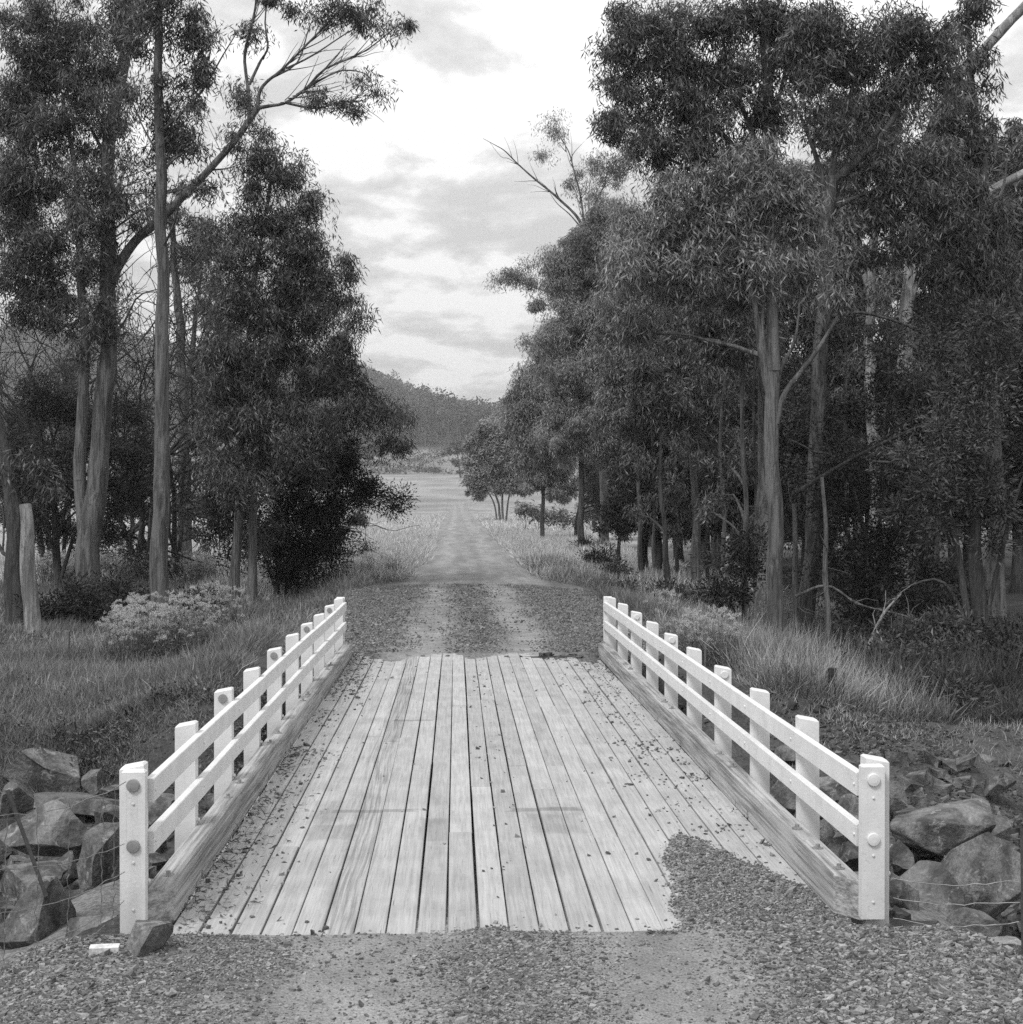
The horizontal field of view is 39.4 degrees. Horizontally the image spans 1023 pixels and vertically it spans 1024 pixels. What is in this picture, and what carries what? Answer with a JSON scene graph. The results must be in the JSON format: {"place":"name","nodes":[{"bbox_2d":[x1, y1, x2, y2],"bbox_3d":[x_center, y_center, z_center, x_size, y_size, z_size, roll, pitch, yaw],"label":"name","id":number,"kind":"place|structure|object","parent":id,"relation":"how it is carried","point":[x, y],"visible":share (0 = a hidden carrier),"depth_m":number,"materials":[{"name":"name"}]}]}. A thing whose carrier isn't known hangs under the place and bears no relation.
{"place":"outdoors","nodes":[
{"label":"outdoors","id":0,"kind":"place"},
{"bbox_2d":[0,673,284,819],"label":"grass","id":1,"kind":"structure","parent":0,"point":[7,753],"depth_m":15.91,"materials":[{"name":"plant"}]},
{"bbox_2d":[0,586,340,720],"bbox_3d":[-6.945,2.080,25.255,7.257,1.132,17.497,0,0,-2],"label":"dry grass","id":2,"kind":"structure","parent":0,"point":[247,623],"depth_m":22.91,"materials":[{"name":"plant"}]},
{"bbox_2d":[0,587,347,745],"bbox_3d":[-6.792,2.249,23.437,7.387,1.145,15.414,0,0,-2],"label":"grass","id":3,"kind":"structure","parent":0,"point":[38,708],"depth_m":20.38,"materials":[{"name":"plant"}]},
{"bbox_2d":[171,527,441,600],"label":"dry grass","id":4,"kind":"structure","parent":0,"point":[412,545],"depth_m":50.24,"materials":[{"name":"plant"}]},
{"bbox_2d":[281,493,684,689],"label":"gravel road","id":5,"kind":"structure","parent":0,"point":[470,551],"depth_m":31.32,"materials":[{"name":"gravel"}]},
{"bbox_2d":[0,834,1022,1023],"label":"gravel road","id":6,"kind":"structure","parent":0,"point":[87,904],"depth_m":6.64,"materials":[{"name":"gravel"}]},
{"bbox_2d":[0,876,75,947],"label":"boulder","id":7,"kind":"object","parent":6,"relation":"on","point":[20,928],"visible":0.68,"depth_m":8.79,"materials":[{"name":"stone"}]},
{"bbox_2d":[0,781,125,979],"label":"wire fence","id":8,"kind":"object","parent":6,"relation":"on","point":[27,844],"visible":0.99,"depth_m":6.92,"materials":[{"name":"metal"}]},
{"bbox_2d":[125,920,173,956],"bbox_3d":[-1.792,2.092,6.968,0.208,0.195,0.230,0,0,23],"label":"boulder","id":9,"kind":"object","parent":6,"relation":"on","point":[147,937],"visible":0.85,"depth_m":6.92,"materials":[{"name":"stone"}]},
{"bbox_2d":[889,872,919,910],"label":"boulder","id":10,"kind":"object","parent":6,"relation":"on","point":[902,890],"visible":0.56,"depth_m":9.13,"materials":[{"name":"stone"}]},
{"bbox_2d":[900,860,965,914],"bbox_3d":[2.872,2.654,9.738,0.514,0.520,0.523,0,0,-29],"label":"boulder","id":11,"kind":"object","parent":6,"relation":"on","point":[928,871],"visible":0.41,"depth_m":9.62,"materials":[{"name":"stone"}]},
{"bbox_2d":[946,907,1002,936],"bbox_3d":[2.989,2.659,9.233,0.338,0.225,0.273,0,0,-2],"label":"boulder","id":12,"kind":"object","parent":6,"relation":"on","point":[963,916],"visible":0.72,"depth_m":9.15,"materials":[{"name":"stone"}]},
{"bbox_2d":[0,350,1022,939],"bbox_3d":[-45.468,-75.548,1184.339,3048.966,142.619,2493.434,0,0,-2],"label":"ground","id":13,"kind":"structure","parent":0,"point":[440,492],"depth_m":16.58,"materials":[{"name":"soil"}]},
{"bbox_2d":[0,778,33,817],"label":"boulder","id":14,"kind":"object","parent":13,"relation":"on","point":[22,795],"visible":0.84,"depth_m":13.98,"materials":[{"name":"stone"}]},
{"bbox_2d":[19,503,42,637],"bbox_3d":[-9.457,1.231,28.162,0.458,2.804,0.420,0,0,-2],"label":"dead trunk","id":15,"kind":"object","parent":13,"relation":"on","point":[30,600],"visible":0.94,"depth_m":28.06,"materials":[{"name":"wood"}]},
{"bbox_2d":[0,747,80,793],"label":"boulder","id":16,"kind":"object","parent":13,"relation":"on","point":[51,770],"visible":0.63,"depth_m":15.14,"materials":[{"name":"stone"}]},
{"bbox_2d":[0,417,83,626],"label":"gum tree","id":17,"kind":"object","parent":13,"relation":"on","point":[11,479],"visible":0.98,"depth_m":30.48,"materials":[{"name":"grey plant"}]},
{"bbox_2d":[10,570,135,624],"bbox_3d":[-9.294,2.110,30.712,2.727,1.757,1.831,0,0,-2],"label":"bush","id":18,"kind":"object","parent":13,"relation":"on","point":[90,610],"visible":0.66,"depth_m":30.45,"materials":[{"name":"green plant"}]},
{"bbox_2d":[33,792,118,817],"bbox_3d":[-4.437,3.023,14.846,1.207,0.255,0.745,0,0,-2],"label":"boulder","id":19,"kind":"object","parent":13,"relation":"on","point":[88,807],"visible":0.51,"depth_m":14.60,"materials":[{"name":"stone"}]},
{"bbox_2d":[0,363,172,589],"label":"wattle tree","id":20,"kind":"object","parent":13,"relation":"on","point":[66,410],"visible":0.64,"depth_m":42.34,"materials":[{"name":"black plant"}]},
{"bbox_2d":[77,822,119,888],"bbox_3d":[-3.426,2.890,11.953,0.360,0.618,0.579,0,0,29],"label":"boulder","id":21,"kind":"object","parent":13,"relation":"on","point":[89,870],"visible":0.59,"depth_m":11.78,"materials":[{"name":"stone"}]},
{"bbox_2d":[0,250,210,574],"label":"bare tree","id":22,"kind":"object","parent":13,"relation":"on","point":[2,405],"visible":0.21,"depth_m":49.53,"materials":[{"name":"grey plant"}]},
{"bbox_2d":[0,784,240,925],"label":"rubble","id":23,"kind":"object","parent":13,"relation":"on","point":[157,860],"visible":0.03,"depth_m":13.89,"materials":[{"name":"stone"}]},
{"bbox_2d":[0,860,67,905],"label":"boulder","id":24,"kind":"object","parent":23,"relation":"on","point":[17,883],"visible":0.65,"depth_m":10.39,"materials":[{"name":"stone"}]},
{"bbox_2d":[0,799,87,856],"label":"boulder","id":25,"kind":"object","parent":23,"relation":"on","point":[53,834],"visible":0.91,"depth_m":12.24,"materials":[{"name":"stone"}]},
{"bbox_2d":[83,565,172,616],"bbox_3d":[-8.755,2.048,32.197,2.207,1.775,2.021,0,0,-2],"label":"bush","id":26,"kind":"object","parent":13,"relation":"on","point":[115,591],"visible":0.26,"depth_m":32.01,"materials":[{"name":"black plant"}]},
{"bbox_2d":[105,610,158,664],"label":"flowering weed","id":27,"kind":"object","parent":13,"relation":"on","point":[124,640],"visible":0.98,"depth_m":23.42,"materials":[{"name":"grey plant"}]},
{"bbox_2d":[110,603,186,661],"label":"flowering weed","id":28,"kind":"object","parent":13,"relation":"on","point":[141,636],"visible":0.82,"depth_m":23.97,"materials":[{"name":"grey plant"}]},
{"bbox_2d":[75,0,238,618],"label":"gum tree","id":29,"kind":"object","parent":13,"relation":"on","point":[165,146],"visible":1,"depth_m":30.62,"materials":[{"name":"grey plant"}]},
{"bbox_2d":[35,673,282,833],"bbox_3d":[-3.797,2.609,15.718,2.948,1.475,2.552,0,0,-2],"label":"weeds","id":30,"kind":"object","parent":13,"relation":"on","point":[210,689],"visible":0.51,"depth_m":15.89,"materials":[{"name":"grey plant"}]},
{"bbox_2d":[139,604,193,661],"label":"flowering weed","id":31,"kind":"object","parent":13,"relation":"on","point":[165,632],"visible":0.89,"depth_m":24.05,"materials":[{"name":"grey plant"}]},
{"bbox_2d":[0,528,356,583],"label":"dry grass","id":32,"kind":"structure","parent":13,"relation":"on","point":[2,559],"depth_m":60.93,"materials":[{"name":"plant"}]},
{"bbox_2d":[154,589,209,653],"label":"flowering weed","id":33,"kind":"object","parent":13,"relation":"on","point":[180,595],"visible":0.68,"depth_m":25.02,"materials":[{"name":"grey plant"}]},
{"bbox_2d":[136,176,239,565],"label":"gum tree","id":34,"kind":"object","parent":13,"relation":"on","point":[188,251],"visible":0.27,"depth_m":55.29,"materials":[{"name":"grey plant"}]},
{"bbox_2d":[1,202,382,580],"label":"bare tree","id":35,"kind":"object","parent":13,"relation":"on","point":[172,536],"visible":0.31,"depth_m":46.12,"materials":[{"name":"grey plant"}]},
{"bbox_2d":[0,202,417,580],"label":"bare tree","id":36,"kind":"object","parent":13,"relation":"on","point":[140,526],"visible":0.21,"depth_m":47.51,"materials":[{"name":"grey plant"}]},
{"bbox_2d":[0,561,418,639],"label":"grass","id":37,"kind":"structure","parent":13,"relation":"on","point":[273,604],"depth_m":35.93,"materials":[{"name":"plant"}]},
{"bbox_2d":[0,0,419,594],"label":"gum tree","id":38,"kind":"object","parent":13,"relation":"on","point":[28,122],"visible":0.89,"depth_m":37.31,"materials":[{"name":"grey plant"}]},
{"bbox_2d":[0,318,568,443],"bbox_3d":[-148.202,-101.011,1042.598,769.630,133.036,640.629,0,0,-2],"label":"hill forest","id":39,"kind":"object","parent":13,"relation":"on","point":[426,402],"visible":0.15,"depth_m":908.21,"materials":[{"name":"grey plant"}]},
{"bbox_2d":[261,557,330,594],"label":"bush","id":40,"kind":"object","parent":13,"relation":"on","point":[280,571],"visible":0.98,"depth_m":38.68,"materials":[{"name":"black plant"}]},
{"bbox_2d":[175,131,421,605],"bbox_3d":[-5.432,-3.561,36.675,6.284,12.321,3.494,0,0,-2],"label":"gum tree","id":41,"kind":"object","parent":13,"relation":"on","point":[325,372],"visible":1,"depth_m":36.41,"materials":[{"name":"grey plant"}]},
{"bbox_2d":[184,427,420,597],"bbox_3d":[-5.742,-0.005,39.431,6.513,5.019,3.041,0,0,-2],"label":"wattle tree","id":42,"kind":"object","parent":13,"relation":"on","point":[310,515],"visible":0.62,"depth_m":39.06,"materials":[{"name":"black plant"}]},
{"bbox_2d":[51,435,588,474],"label":"scrub","id":43,"kind":"object","parent":13,"relation":"on","point":[425,470],"visible":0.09,"depth_m":670.28,"materials":[{"name":"plant"}]},
{"bbox_2d":[262,513,637,535],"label":"dry grass","id":44,"kind":"structure","parent":13,"relation":"on","point":[423,522],"depth_m":136.24,"materials":[{"name":"plant"}]},
{"bbox_2d":[459,416,533,521],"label":"many stemmed tree","id":45,"kind":"object","parent":13,"relation":"on","point":[486,458],"visible":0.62,"depth_m":164.15,"materials":[{"name":"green plant"}]},
{"bbox_2d":[119,596,890,935],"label":"timber bridge","id":46,"kind":"structure","parent":13,"relation":"on","point":[367,828],"depth_m":9.91,"materials":[{"name":"wood"}]},
{"bbox_2d":[173,652,384,927],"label":"leaf litter","id":47,"kind":"object","parent":46,"relation":"on","point":[237,832],"visible":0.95,"depth_m":9.62,"materials":[{"name":"plant"}]},
{"bbox_2d":[177,653,803,935],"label":"gravel","id":48,"kind":"structure","parent":46,"relation":"on","point":[325,927],"depth_m":10.90,"materials":[{"name":"gravel"}]},
{"bbox_2d":[646,827,857,932],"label":"gravel","id":49,"kind":"structure","parent":46,"relation":"on","point":[726,880],"depth_m":8.00,"materials":[{"name":"gravel"}]},
{"bbox_2d":[489,326,586,537],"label":"gum tree","id":50,"kind":"object","parent":13,"relation":"on","point":[523,399],"visible":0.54,"depth_m":94.49,"materials":[{"name":"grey plant"}]},
{"bbox_2d":[185,652,910,919],"bbox_3d":[-0.282,2.714,14.279,5.327,1.433,12.558,0,0,-2],"label":"rubble","id":51,"kind":"object","parent":13,"relation":"on","point":[897,912],"visible":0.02,"depth_m":16.66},
{"bbox_2d":[482,197,633,542],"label":"gum tree","id":52,"kind":"object","parent":13,"relation":"on","point":[568,272],"visible":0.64,"depth_m":77.41,"materials":[{"name":"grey plant"}]},
{"bbox_2d":[484,106,649,543],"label":"gum tree","id":53,"kind":"object","parent":13,"relation":"on","point":[616,171],"visible":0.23,"depth_m":83.96,"materials":[{"name":"grey plant"}]},
{"bbox_2d":[575,196,698,574],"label":"gum tree","id":54,"kind":"object","parent":13,"relation":"on","point":[607,383],"visible":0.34,"depth_m":46.89,"materials":[{"name":"grey plant"}]},
{"bbox_2d":[605,344,706,585],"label":"gum tree","id":55,"kind":"object","parent":13,"relation":"on","point":[656,403],"visible":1,"depth_m":41.17,"materials":[{"name":"grey plant"}]},
{"bbox_2d":[590,396,727,570],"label":"wattle tree","id":56,"kind":"object","parent":13,"relation":"on","point":[612,512],"visible":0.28,"depth_m":50.00,"materials":[{"name":"grey plant"}]},
{"bbox_2d":[516,553,851,618],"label":"grass","id":57,"kind":"structure","parent":13,"relation":"on","point":[593,578],"depth_m":38.98,"materials":[{"name":"plant"}]},
{"bbox_2d":[636,302,749,582],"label":"gum tree","id":58,"kind":"object","parent":13,"relation":"on","point":[692,378],"visible":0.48,"depth_m":42.15,"materials":[{"name":"grey plant"}]},
{"bbox_2d":[670,357,739,580],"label":"gum tree","id":59,"kind":"object","parent":13,"relation":"on","point":[708,481],"visible":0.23,"depth_m":43.21,"materials":[{"name":"grey plant"}]},
{"bbox_2d":[665,605,747,666],"bbox_3d":[2.629,1.699,19.309,1.447,0.924,0.770,0,1,41],"label":"flowering weed","id":60,"kind":"object","parent":13,"relation":"on","point":[707,627],"visible":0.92,"depth_m":19.03,"materials":[{"name":"grey plant"}]},
{"bbox_2d":[666,287,755,586],"bbox_3d":[5.560,-1.945,39.187,2.592,8.790,1.890,0,0,-2],"label":"gum tree","id":61,"kind":"object","parent":13,"relation":"on","point":[726,402],"visible":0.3,"depth_m":39.22,"materials":[{"name":"grey plant"}]},
{"bbox_2d":[580,126,865,641],"bbox_3d":[3.602,-1.996,24.689,4.887,9.271,2.293,0,0,-2],"label":"gum tree","id":62,"kind":"object","parent":13,"relation":"on","point":[786,194],"visible":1,"depth_m":24.36,"materials":[{"name":"grey plant"}]},
{"bbox_2d":[687,516,767,623],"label":"wattle tree","id":63,"kind":"object","parent":13,"relation":"on","point":[718,590],"visible":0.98,"depth_m":29.09,"materials":[{"name":"black plant"}]},
{"bbox_2d":[660,265,797,610],"bbox_3d":[5.686,-1.697,35.658,3.157,8.516,5.397,0,0,21],"label":"gum tree","id":64,"kind":"object","parent":13,"relation":"on","point":[718,353],"visible":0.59,"depth_m":34.21,"materials":[{"name":"grey plant"}]},
{"bbox_2d":[581,0,878,616],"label":"gum tree","id":65,"kind":"object","parent":13,"relation":"on","point":[677,73],"visible":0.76,"depth_m":33.84,"materials":[{"name":"grey plant"}]},
{"bbox_2d":[701,367,786,573],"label":"wattle tree","id":66,"kind":"object","parent":13,"relation":"on","point":[751,487],"visible":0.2,"depth_m":45.54,"materials":[{"name":"grey plant"}]},
{"bbox_2d":[719,309,795,507],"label":"gum tree","id":67,"kind":"object","parent":13,"relation":"on","point":[749,467],"visible":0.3,"depth_m":36.23,"materials":[{"name":"grey plant"}]},
{"bbox_2d":[585,574,956,722],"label":"dry grass","id":68,"kind":"structure","parent":13,"relation":"on","point":[856,685],"depth_m":17.59,"materials":[{"name":"plant"}]},
{"bbox_2d":[792,503,818,635],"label":"sapling stem","id":69,"kind":"object","parent":13,"relation":"on","point":[795,602],"visible":0.88,"depth_m":27.39,"materials":[{"name":"grey plant"}]},
{"bbox_2d":[779,388,863,581],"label":"wattle tree","id":70,"kind":"object","parent":13,"relation":"on","point":[787,443],"visible":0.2,"depth_m":44.05,"materials":[{"name":"grey plant"}]},
{"bbox_2d":[745,157,898,419],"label":"gum tree","id":71,"kind":"object","parent":13,"relation":"on","point":[802,330],"visible":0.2,"depth_m":58.03,"materials":[{"name":"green plant"}]},
{"bbox_2d":[810,477,846,646],"bbox_3d":[5.627,1.082,25.285,0.567,3.407,0.406,0,0,-26],"label":"sapling stem","id":72,"kind":"object","parent":13,"relation":"on","point":[827,601],"visible":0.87,"depth_m":25.20,"materials":[{"name":"grey plant"}]},
{"bbox_2d":[778,90,907,557],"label":"gum tree","id":73,"kind":"object","parent":13,"relation":"on","point":[840,165],"visible":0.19,"depth_m":49.31,"materials":[{"name":"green plant"}]},
{"bbox_2d":[689,592,1022,716],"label":"weeds","id":74,"kind":"object","parent":13,"relation":"on","point":[789,612],"visible":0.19,"depth_m":30.90,"materials":[{"name":"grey plant"}]},
{"bbox_2d":[783,146,934,563],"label":"gum tree","id":75,"kind":"object","parent":13,"relation":"on","point":[837,378],"visible":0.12,"depth_m":60.00,"materials":[{"name":"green plant"}]},
{"bbox_2d":[812,277,911,600],"bbox_3d":[9.361,-1.608,38.309,2.925,9.420,1.911,0,0,-2],"label":"gum tree","id":76,"kind":"object","parent":13,"relation":"on","point":[867,333],"visible":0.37,"depth_m":38.30,"materials":[{"name":"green plant"}]},
{"bbox_2d":[824,341,899,563],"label":"wattle tree","id":77,"kind":"object","parent":13,"relation":"on","point":[864,430],"visible":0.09,"depth_m":59.65,"materials":[{"name":"black plant"}]},
{"bbox_2d":[703,684,1022,935],"bbox_3d":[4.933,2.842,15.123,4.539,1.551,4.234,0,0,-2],"label":"rubble","id":78,"kind":"object","parent":13,"relation":"on","point":[962,792],"visible":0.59,"depth_m":15.74,"materials":[{"name":"stone"}]},
{"bbox_2d":[710,749,1022,956],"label":"rubble","id":79,"kind":"object","parent":13,"relation":"on","point":[915,782],"visible":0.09,"depth_m":14.92,"materials":[{"name":"stone"}]},
{"bbox_2d":[890,798,995,858],"bbox_3d":[3.929,2.945,13.153,0.996,0.577,0.646,0,0,-2],"label":"boulder","id":80,"kind":"object","parent":79,"relation":"on","point":[940,831],"visible":0.85,"depth_m":12.90,"materials":[{"name":"stone"}]},
{"bbox_2d":[941,832,1020,918],"bbox_3d":[3.875,2.998,11.701,0.839,0.770,0.678,0,0,-2],"label":"boulder","id":81,"kind":"object","parent":79,"relation":"on","point":[986,858],"visible":0.69,"depth_m":11.53,"materials":[{"name":"stone"}]},
{"bbox_2d":[722,622,1022,700],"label":"tussock grass","id":82,"kind":"structure","parent":13,"relation":"on","point":[997,676],"depth_m":19.19,"materials":[{"name":"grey plant"}]},
{"bbox_2d":[763,293,991,634],"bbox_3d":[7.348,-0.869,28.789,4.813,7.208,4.219,0,0,-2],"label":"wattle tree","id":83,"kind":"object","parent":13,"relation":"on","point":[873,571],"visible":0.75,"depth_m":28.02,"materials":[{"name":"black plant"}]},
{"bbox_2d":[732,673,1022,782],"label":"dry grass","id":84,"kind":"structure","parent":13,"relation":"on","point":[916,732],"depth_m":16.35,"materials":[{"name":"plant"}]},
{"bbox_2d":[833,280,927,592],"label":"gum tree","id":85,"kind":"object","parent":13,"relation":"on","point":[885,302],"visible":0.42,"depth_m":41.41,"materials":[{"name":"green plant"}]},
{"bbox_2d":[765,0,1002,635],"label":"gum tree","id":86,"kind":"object","parent":13,"relation":"on","point":[897,45],"visible":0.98,"depth_m":28.60,"materials":[{"name":"grey plant"}]},
{"bbox_2d":[790,625,1022,726],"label":"grass","id":87,"kind":"structure","parent":13,"relation":"on","point":[1006,709],"depth_m":18.11,"materials":[{"name":"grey plant"}]},
{"bbox_2d":[847,619,968,680],"bbox_3d":[5.570,2.269,20.370,1.773,1.513,1.658,0,0,-22],"label":"bush","id":88,"kind":"object","parent":13,"relation":"on","point":[907,656],"visible":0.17,"depth_m":20.22,"materials":[{"name":"grey plant"}]},
{"bbox_2d":[879,367,969,596],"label":"wattle tree","id":89,"kind":"object","parent":13,"relation":"on","point":[904,400],"visible":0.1,"depth_m":39.62,"materials":[{"name":"black plant"}]},
{"bbox_2d":[868,600,991,657],"bbox_3d":[6.965,2.006,23.848,2.002,1.127,1.331,0,0,-2],"label":"bush","id":90,"kind":"object","parent":13,"relation":"on","point":[912,626],"visible":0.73,"depth_m":23.71,"materials":[{"name":"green plant"}]},
{"bbox_2d":[890,306,981,607],"bbox_3d":[10.965,-1.402,36.404,2.526,8.161,1.744,0,0,19],"label":"gum tree","id":91,"kind":"object","parent":13,"relation":"on","point":[935,451],"visible":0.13,"depth_m":36.40,"materials":[{"name":"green plant"}]},
{"bbox_2d":[863,2,1022,583],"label":"gum tree","id":92,"kind":"object","parent":13,"relation":"on","point":[908,291],"visible":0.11,"depth_m":46.32,"materials":[{"name":"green plant"}]},
{"bbox_2d":[865,288,1022,638],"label":"wattle tree","id":93,"kind":"object","parent":13,"relation":"on","point":[979,497],"visible":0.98,"depth_m":25.27,"materials":[{"name":"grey plant"}]},
{"bbox_2d":[894,619,994,671],"bbox_3d":[6.313,2.152,20.701,1.660,1.239,1.470,0,0,-2],"label":"bush","id":94,"kind":"object","parent":13,"relation":"on","point":[962,641],"visible":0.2,"depth_m":20.53,"materials":[{"name":"grey plant"}]},
{"bbox_2d":[903,660,1010,716],"bbox_3d":[5.715,2.507,18.519,1.457,1.232,1.453,0,0,32],"label":"bush","id":95,"kind":"object","parent":13,"relation":"on","point":[963,696],"visible":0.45,"depth_m":18.47,"materials":[{"name":"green plant"}]},
{"bbox_2d":[910,0,1022,625],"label":"gum tree","id":96,"kind":"object","parent":13,"relation":"on","point":[976,147],"visible":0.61,"depth_m":31.17,"materials":[{"name":"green plant"}]},
{"bbox_2d":[929,116,1022,566],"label":"gum tree","id":97,"kind":"object","parent":13,"relation":"on","point":[1000,153],"visible":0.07,"depth_m":58.10,"materials":[{"name":"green plant"}]},
{"bbox_2d":[941,328,1022,593],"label":"wattle tree","id":98,"kind":"object","parent":13,"relation":"on","point":[1016,582],"visible":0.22,"depth_m":42.40,"materials":[{"name":"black plant"}]},
{"bbox_2d":[941,609,1022,653],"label":"bush","id":99,"kind":"object","parent":13,"relation":"on","point":[1007,629],"visible":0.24,"depth_m":24.13,"materials":[{"name":"grey plant"}]},
{"bbox_2d":[946,629,1022,693],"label":"bush","id":100,"kind":"object","parent":13,"relation":"on","point":[1009,652],"visible":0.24,"depth_m":19.91,"materials":[{"name":"grey plant"}]},
{"bbox_2d":[989,128,1022,405],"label":"gum tree","id":101,"kind":"object","parent":13,"relation":"on","point":[1015,166],"visible":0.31,"depth_m":50.38,"materials":[{"name":"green plant"}]},
{"bbox_2d":[0,0,1022,423],"label":"sky","id":102,"kind":"structure","parent":0,"point":[428,205],"materials":[{"name":"white"}]},
{"bbox_2d":[487,524,787,593],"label":"dry grass","id":103,"kind":"structure","parent":0,"point":[525,543],"depth_m":63.52,"materials":[{"name":"plant"}]},
{"bbox_2d":[585,585,972,726],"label":"grass","id":104,"kind":"structure","parent":0,"point":[644,610],"depth_m":17.15,"materials":[{"name":"plant"}]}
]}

